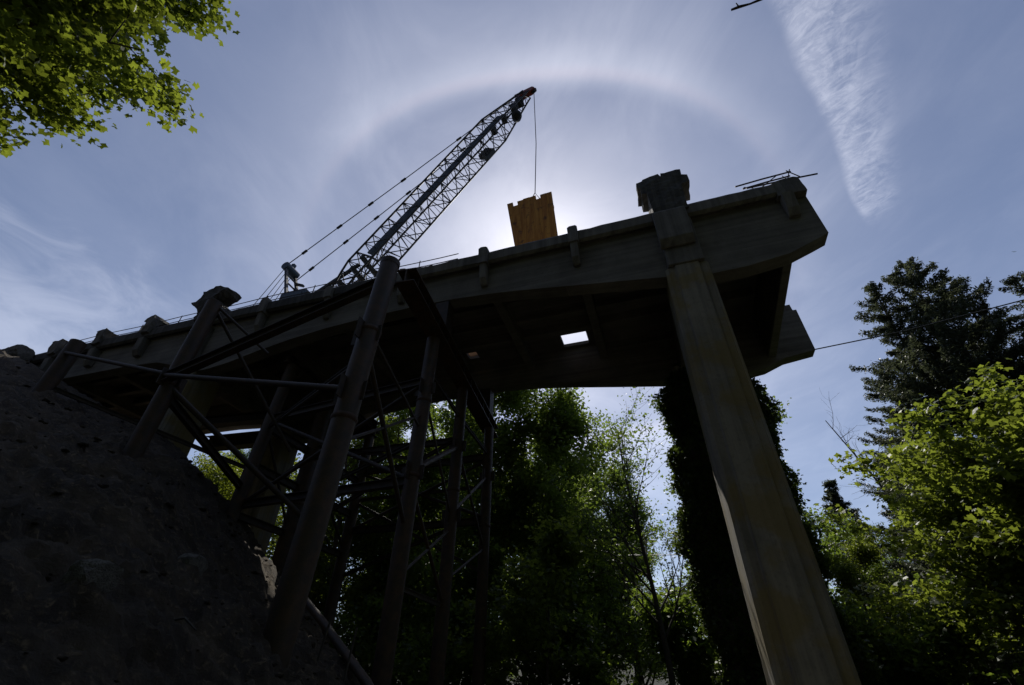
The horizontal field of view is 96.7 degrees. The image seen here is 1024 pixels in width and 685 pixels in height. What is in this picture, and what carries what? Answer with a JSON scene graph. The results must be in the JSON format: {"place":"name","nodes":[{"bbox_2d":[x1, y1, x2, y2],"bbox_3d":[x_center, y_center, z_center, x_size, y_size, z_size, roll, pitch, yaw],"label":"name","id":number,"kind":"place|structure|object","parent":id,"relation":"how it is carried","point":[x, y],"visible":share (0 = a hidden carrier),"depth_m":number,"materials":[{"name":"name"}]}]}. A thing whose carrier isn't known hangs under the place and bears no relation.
{"place":"outdoors","nodes":[
{"label":"outdoors","id":0,"kind":"place"},
{"bbox_2d":[0,349,360,684],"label":"hillside","id":1,"kind":"structure","parent":0,"point":[134,632],"depth_m":6.46,"materials":[{"name":"rock"},{"name":"soil"}]},
{"bbox_2d":[5,344,34,361],"bbox_3d":[-29.919,0.748,27.689,1.066,1.066,1.066,-10,-38,15],"label":"rubble block","id":2,"kind":"object","parent":1,"relation":"on","point":[22,351],"depth_m":27.43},
{"bbox_2d":[60,558,123,592],"bbox_3d":[-4.082,2.276,4.416,0.328,0.313,0.328,-10,-38,15],"label":"rock","id":3,"kind":"object","parent":1,"relation":"on","point":[104,575],"visible":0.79,"depth_m":4.36,"materials":[{"name":"grey stone"}]},
{"bbox_2d":[0,0,239,157],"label":"maple tree","id":4,"kind":"object","parent":1,"relation":"on","point":[52,52],"visible":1,"depth_m":8.27,"materials":[{"name":"green plant"}]},
{"bbox_2d":[0,358,343,684],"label":"loose clods","id":5,"kind":"object","parent":1,"relation":"on","point":[163,573],"visible":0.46,"depth_m":9.54,"materials":[{"name":"soil"}]},
{"bbox_2d":[174,617,196,630],"bbox_3d":[-3.819,3.241,5.160,0.640,0.227,0.030,-10,-38,15],"label":"bent root","id":6,"kind":"object","parent":1,"relation":"on","point":[187,621],"visible":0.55,"depth_m":5.17,"materials":[{"name":"brown wood"}]},
{"bbox_2d":[177,553,208,576],"bbox_3d":[-5.240,3.635,7.418,0.361,0.361,0.361,-10,-38,15],"label":"rock","id":7,"kind":"object","parent":1,"relation":"on","point":[200,562],"visible":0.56,"depth_m":7.38,"materials":[{"name":"grey stone"}]},
{"bbox_2d":[191,451,242,499],"bbox_3d":[-22.125,11.434,33.304,6.448,7.274,5.601,-10,-38,15],"label":"bank shrub","id":8,"kind":"object","parent":1,"relation":"on","point":[221,478],"visible":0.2,"depth_m":33.82,"materials":[{"name":"green plant"}]},
{"bbox_2d":[198,451,240,498],"bbox_3d":[-24.558,12.921,38.318,6.448,7.274,5.601,27,-44,-30],"label":"bank shrub","id":9,"kind":"object","parent":1,"relation":"on","point":[215,469],"visible":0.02,"depth_m":38.13,"materials":[{"name":"green plant"}]},
{"bbox_2d":[220,448,251,499],"bbox_3d":[-23.466,12.809,38.072,4.892,9.999,4.021,1,-37,0],"label":"forest tree","id":10,"kind":"object","parent":1,"relation":"on","point":[245,454],"visible":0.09,"depth_m":39.79,"materials":[{"name":"green plant"}]},
{"bbox_2d":[267,504,355,621],"bbox_3d":[-15.622,17.374,32.938,8.402,10.911,9.671,5,-37,-5],"label":"bank shrub","id":11,"kind":"object","parent":1,"relation":"on","point":[280,520],"visible":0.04,"depth_m":32.99,"materials":[{"name":"green plant"}]},
{"bbox_2d":[317,619,330,662],"bbox_3d":[-3.666,6.055,8.504,0.248,1.506,0.042,-10,-38,15],"label":"stake","id":12,"kind":"object","parent":1,"relation":"on","point":[323,641],"visible":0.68,"depth_m":8.72,"materials":[{"name":"wood"}]},
{"bbox_2d":[308,546,367,643],"bbox_3d":[-12.499,16.394,26.564,7.092,8.001,6.161,-16,-40,21],"label":"bank shrub","id":13,"kind":"object","parent":1,"relation":"on","point":[318,591],"visible":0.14,"depth_m":27.22,"materials":[{"name":"green plant"}]},
{"bbox_2d":[305,597,373,684],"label":"drain pipe","id":14,"kind":"object","parent":1,"relation":"on","point":[355,667],"visible":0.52,"depth_m":9.81,"materials":[{"name":"metal"}]},
{"bbox_2d":[342,627,357,682],"bbox_3d":[-3.156,6.249,8.677,0.168,1.404,0.042,-10,-38,15],"label":"stake","id":15,"kind":"object","parent":1,"relation":"on","point":[349,657],"visible":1,"depth_m":8.80,"materials":[{"name":"brown wood"}]},
{"bbox_2d":[0,0,1023,652],"label":"sky","id":16,"kind":"structure","parent":0,"point":[908,115],"materials":[{"name":"blue"}]},
{"bbox_2d":[369,657,994,684],"bbox_3d":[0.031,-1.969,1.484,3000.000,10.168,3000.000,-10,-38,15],"label":"ground","id":17,"kind":"structure","parent":0,"point":[663,682],"depth_m":66.53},
{"bbox_2d":[31,255,498,684],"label":"steel falsework","id":18,"kind":"object","parent":17,"relation":"on","point":[316,488],"visible":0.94,"depth_m":16.04,"materials":[{"name":"metal"}]},
{"bbox_2d":[266,413,419,656],"bbox_3d":[-12.783,13.448,32.110,12.245,22.105,12.760,20,-41,-23],"label":"forest tree","id":19,"kind":"object","parent":17,"relation":"on","point":[353,462],"visible":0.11,"depth_m":31.64,"materials":[{"name":"green plant"}]},
{"bbox_2d":[338,539,398,680],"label":"forest tree","id":20,"kind":"object","parent":17,"relation":"on","point":[351,605],"visible":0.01,"depth_m":44.75,"materials":[{"name":"green plant"}]},
{"bbox_2d":[322,402,447,647],"bbox_3d":[-10.194,14.172,36.327,10.879,27.056,13.238,-1,-37,3],"label":"forest tree","id":21,"kind":"object","parent":17,"relation":"on","point":[364,558],"visible":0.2,"depth_m":33.31,"materials":[{"name":"green plant"}]},
{"bbox_2d":[320,591,460,684],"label":"understory bush","id":22,"kind":"object","parent":17,"relation":"on","point":[369,613],"visible":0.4,"depth_m":24.35,"materials":[{"name":"green plant"}]},
{"bbox_2d":[347,404,518,681],"bbox_3d":[-5.680,15.857,37.995,14.783,26.790,14.951,-21,-42,26],"label":"forest tree","id":23,"kind":"object","parent":17,"relation":"on","point":[433,508],"visible":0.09,"depth_m":36.47,"materials":[{"name":"green plant"}]},
{"bbox_2d":[409,475,472,622],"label":"forest tree","id":24,"kind":"object","parent":17,"relation":"on","point":[435,544],"depth_m":48.93,"materials":[{"name":"green plant"}]},
{"bbox_2d":[30,170,861,684],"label":"concrete bridge","id":25,"kind":"structure","parent":17,"relation":"on","point":[698,290],"depth_m":19.65,"materials":[{"name":"concrete"}]},
{"bbox_2d":[82,253,458,342],"bbox_3d":[-15.334,-1.780,24.610,27.001,1.254,0.048,-10,-38,15],"label":"guard rail","id":26,"kind":"object","parent":25,"relation":"on","point":[365,274],"visible":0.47,"depth_m":23.40,"materials":[{"name":"metal"}]},
{"bbox_2d":[255,86,536,302],"bbox_3d":[-9.119,-9.622,33.458,23.105,23.609,4.200,-10,-38,15],"label":"lattice boom crane","id":27,"kind":"object","parent":25,"relation":"on","point":[291,272],"visible":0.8,"depth_m":32.84,"materials":[{"name":"paint"}]},
{"bbox_2d":[507,192,557,245],"bbox_3d":[1.210,-7.132,27.470,3.189,6.084,0.290,-10,-38,15],"label":"hanging form","id":28,"kind":"object","parent":27,"relation":"hanging from","point":[532,218],"visible":0.69,"depth_m":27.52,"materials":[{"name":"wood"}]},
{"bbox_2d":[468,352,477,356],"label":"timber block","id":29,"kind":"structure","parent":25,"relation":"on","point":[473,354],"depth_m":26.57,"materials":[{"name":"brown wood"}]},
{"bbox_2d":[647,360,887,684],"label":"ivy","id":30,"kind":"object","parent":25,"relation":"attached to","point":[714,586],"visible":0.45,"depth_m":16.93,"materials":[{"name":"green plant"}]},
{"bbox_2d":[735,169,817,189],"bbox_3d":[10.265,-6.374,17.836,2.754,0.809,0.255,-10,-38,15],"label":"bent railing","id":31,"kind":"object","parent":25,"relation":"on","point":[762,184],"visible":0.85,"depth_m":17.88,"materials":[{"name":"metal"}]},
{"bbox_2d":[815,299,1023,349],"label":"guy cable","id":32,"kind":"object","parent":25,"relation":"attached to","point":[921,326],"visible":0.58,"depth_m":20.92,"materials":[{"name":"metal"}]},
{"bbox_2d":[392,595,535,684],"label":"understory bush","id":33,"kind":"object","parent":17,"relation":"on","point":[454,663],"visible":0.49,"depth_m":21.21,"materials":[{"name":"green plant"}]},
{"bbox_2d":[370,389,565,683],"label":"forest tree","id":34,"kind":"object","parent":17,"relation":"on","point":[506,509],"visible":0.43,"depth_m":30.71,"materials":[{"name":"green plant"}]},
{"bbox_2d":[467,499,532,680],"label":"forest tree","id":35,"kind":"object","parent":17,"relation":"on","point":[509,632],"depth_m":48.63,"materials":[{"name":"green plant"}]},
{"bbox_2d":[491,419,567,678],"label":"forest tree","id":36,"kind":"object","parent":17,"relation":"on","point":[498,612],"visible":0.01,"depth_m":43.16,"materials":[{"name":"green plant"}]},
{"bbox_2d":[447,506,612,684],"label":"young maple","id":37,"kind":"object","parent":17,"relation":"on","point":[532,625],"visible":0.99,"depth_m":20.58,"materials":[{"name":"green plant"}]},
{"bbox_2d":[496,603,646,684],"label":"understory bush","id":38,"kind":"object","parent":17,"relation":"on","point":[581,655],"visible":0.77,"depth_m":20.65,"materials":[{"name":"green plant"}]},
{"bbox_2d":[454,388,705,684],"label":"forest tree","id":39,"kind":"object","parent":17,"relation":"on","point":[567,416],"visible":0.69,"depth_m":31.35,"materials":[{"name":"green plant"}]},
{"bbox_2d":[518,454,641,681],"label":"forest tree","id":40,"kind":"object","parent":17,"relation":"on","point":[584,527],"visible":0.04,"depth_m":41.33,"materials":[{"name":"green plant"}]},
{"bbox_2d":[530,387,693,684],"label":"bare tree","id":41,"kind":"object","parent":17,"relation":"on","point":[658,610],"visible":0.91,"depth_m":23.67,"materials":[{"name":"wood"}]},
{"bbox_2d":[581,543,680,555],"bbox_3d":[6.116,11.401,25.720,0.199,2.335,8.686,31,-46,-34],"label":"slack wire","id":42,"kind":"object","parent":41,"relation":"hanging from","point":[639,555],"visible":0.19,"depth_m":24.68,"materials":[{"name":"black metal"}]},
{"bbox_2d":[567,456,681,684],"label":"forest tree","id":43,"kind":"object","parent":17,"relation":"on","point":[610,602],"visible":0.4,"depth_m":37.78,"materials":[{"name":"green plant"}]},
{"bbox_2d":[595,513,674,684],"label":"forest tree","id":44,"kind":"object","parent":17,"relation":"on","point":[639,585],"visible":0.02,"depth_m":57.85,"materials":[{"name":"green plant"}]},
{"bbox_2d":[619,580,720,684],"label":"young tree","id":45,"kind":"object","parent":17,"relation":"on","point":[689,648],"visible":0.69,"depth_m":22.20,"materials":[{"name":"green plant"}]},
{"bbox_2d":[650,523,711,676],"bbox_3d":[13.313,17.661,29.545,7.592,13.705,7.911,10,-38,-12],"label":"forest tree","id":46,"kind":"object","parent":17,"relation":"on","point":[672,543],"visible":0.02,"depth_m":32.29,"materials":[{"name":"green plant"}]},
{"bbox_2d":[731,0,761,10],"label":"bare sapling","id":47,"kind":"object","parent":17,"relation":"on","point":[742,5],"visible":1,"depth_m":6.66,"materials":[{"name":"brown wood"}]},
{"bbox_2d":[651,396,868,682],"bbox_3d":[13.894,11.854,26.158,10.537,18.880,10.418,10,-38,-11],"label":"forest tree","id":48,"kind":"object","parent":17,"relation":"on","point":[805,519],"depth_m":25.01,"materials":[{"name":"green plant"}]},
{"bbox_2d":[820,479,921,621],"bbox_3d":[27.046,18.652,34.188,7.358,17.079,8.604,-10,-38,15],"label":"conifer tree","id":49,"kind":"object","parent":17,"relation":"on","point":[833,497],"visible":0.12,"depth_m":37.38,"materials":[{"name":"green plant"}]},
{"bbox_2d":[810,512,965,676],"bbox_3d":[20.953,16.028,26.322,4.967,12.352,6.044,9,-38,-11],"label":"forest tree","id":50,"kind":"object","parent":17,"relation":"on","point":[877,570],"visible":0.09,"depth_m":27.61,"materials":[{"name":"green plant"}]},
{"bbox_2d":[832,595,957,684],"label":"understory bush","id":51,"kind":"object","parent":17,"relation":"on","point":[880,645],"visible":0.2,"depth_m":18.02,"materials":[{"name":"green plant"}]},
{"bbox_2d":[818,535,973,684],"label":"forest tree","id":52,"kind":"object","parent":17,"relation":"on","point":[845,576],"visible":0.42,"depth_m":21.89,"materials":[{"name":"green plant"}]},
{"bbox_2d":[874,533,924,584],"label":"forest tree","id":53,"kind":"object","parent":17,"relation":"on","point":[899,560],"visible":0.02,"depth_m":44.27,"materials":[{"name":"green plant"}]},
{"bbox_2d":[808,358,1023,674],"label":"maple tree","id":54,"kind":"object","parent":17,"relation":"on","point":[987,479],"visible":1,"depth_m":16.13,"materials":[{"name":"green plant"}]},
{"bbox_2d":[819,388,1016,684],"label":"dead tree","id":55,"kind":"object","parent":17,"relation":"on","point":[1013,681],"visible":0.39,"depth_m":30.79,"materials":[{"name":"brown wood"}]},
{"bbox_2d":[844,281,1023,644],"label":"conifer tree","id":56,"kind":"object","parent":17,"relation":"on","point":[916,345],"visible":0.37,"depth_m":27.71,"materials":[{"name":"green plant"}]},
{"bbox_2d":[856,368,1023,681],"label":"conifer tree","id":57,"kind":"object","parent":17,"relation":"on","point":[891,415],"visible":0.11,"depth_m":28.48,"materials":[{"name":"green plant"}]},
{"bbox_2d":[869,562,1023,684],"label":"understory bush","id":58,"kind":"object","parent":17,"relation":"on","point":[956,649],"visible":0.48,"depth_m":18.35,"materials":[{"name":"green plant"}]},
{"bbox_2d":[870,256,1023,602],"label":"conifer tree","id":59,"kind":"object","parent":17,"relation":"on","point":[914,279],"visible":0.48,"depth_m":27.60,"materials":[{"name":"green plant"}]},
{"bbox_2d":[874,461,1019,684],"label":"conifer tree","id":60,"kind":"object","parent":17,"relation":"on","point":[973,675],"visible":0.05,"depth_m":28.16,"materials":[{"name":"green plant"}]},
{"bbox_2d":[898,504,1022,664],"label":"forest tree","id":61,"kind":"object","parent":17,"relation":"on","point":[990,626],"depth_m":26.99,"materials":[{"name":"green plant"}]},
{"bbox_2d":[931,276,1023,526],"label":"conifer tree","id":62,"kind":"object","parent":17,"relation":"on","point":[980,305],"visible":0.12,"depth_m":30.62,"materials":[{"name":"green plant"}]},
{"bbox_2d":[978,611,1023,684],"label":"understory bush","id":63,"kind":"object","parent":17,"relation":"on","point":[1019,648],"visible":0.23,"depth_m":17.81,"materials":[{"name":"green plant"}]},
{"bbox_2d":[997,271,1023,326],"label":"conifer tree","id":64,"kind":"object","parent":17,"relation":"on","point":[1014,282],"visible":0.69,"depth_m":29.81,"materials":[{"name":"green plant"}]}
]}

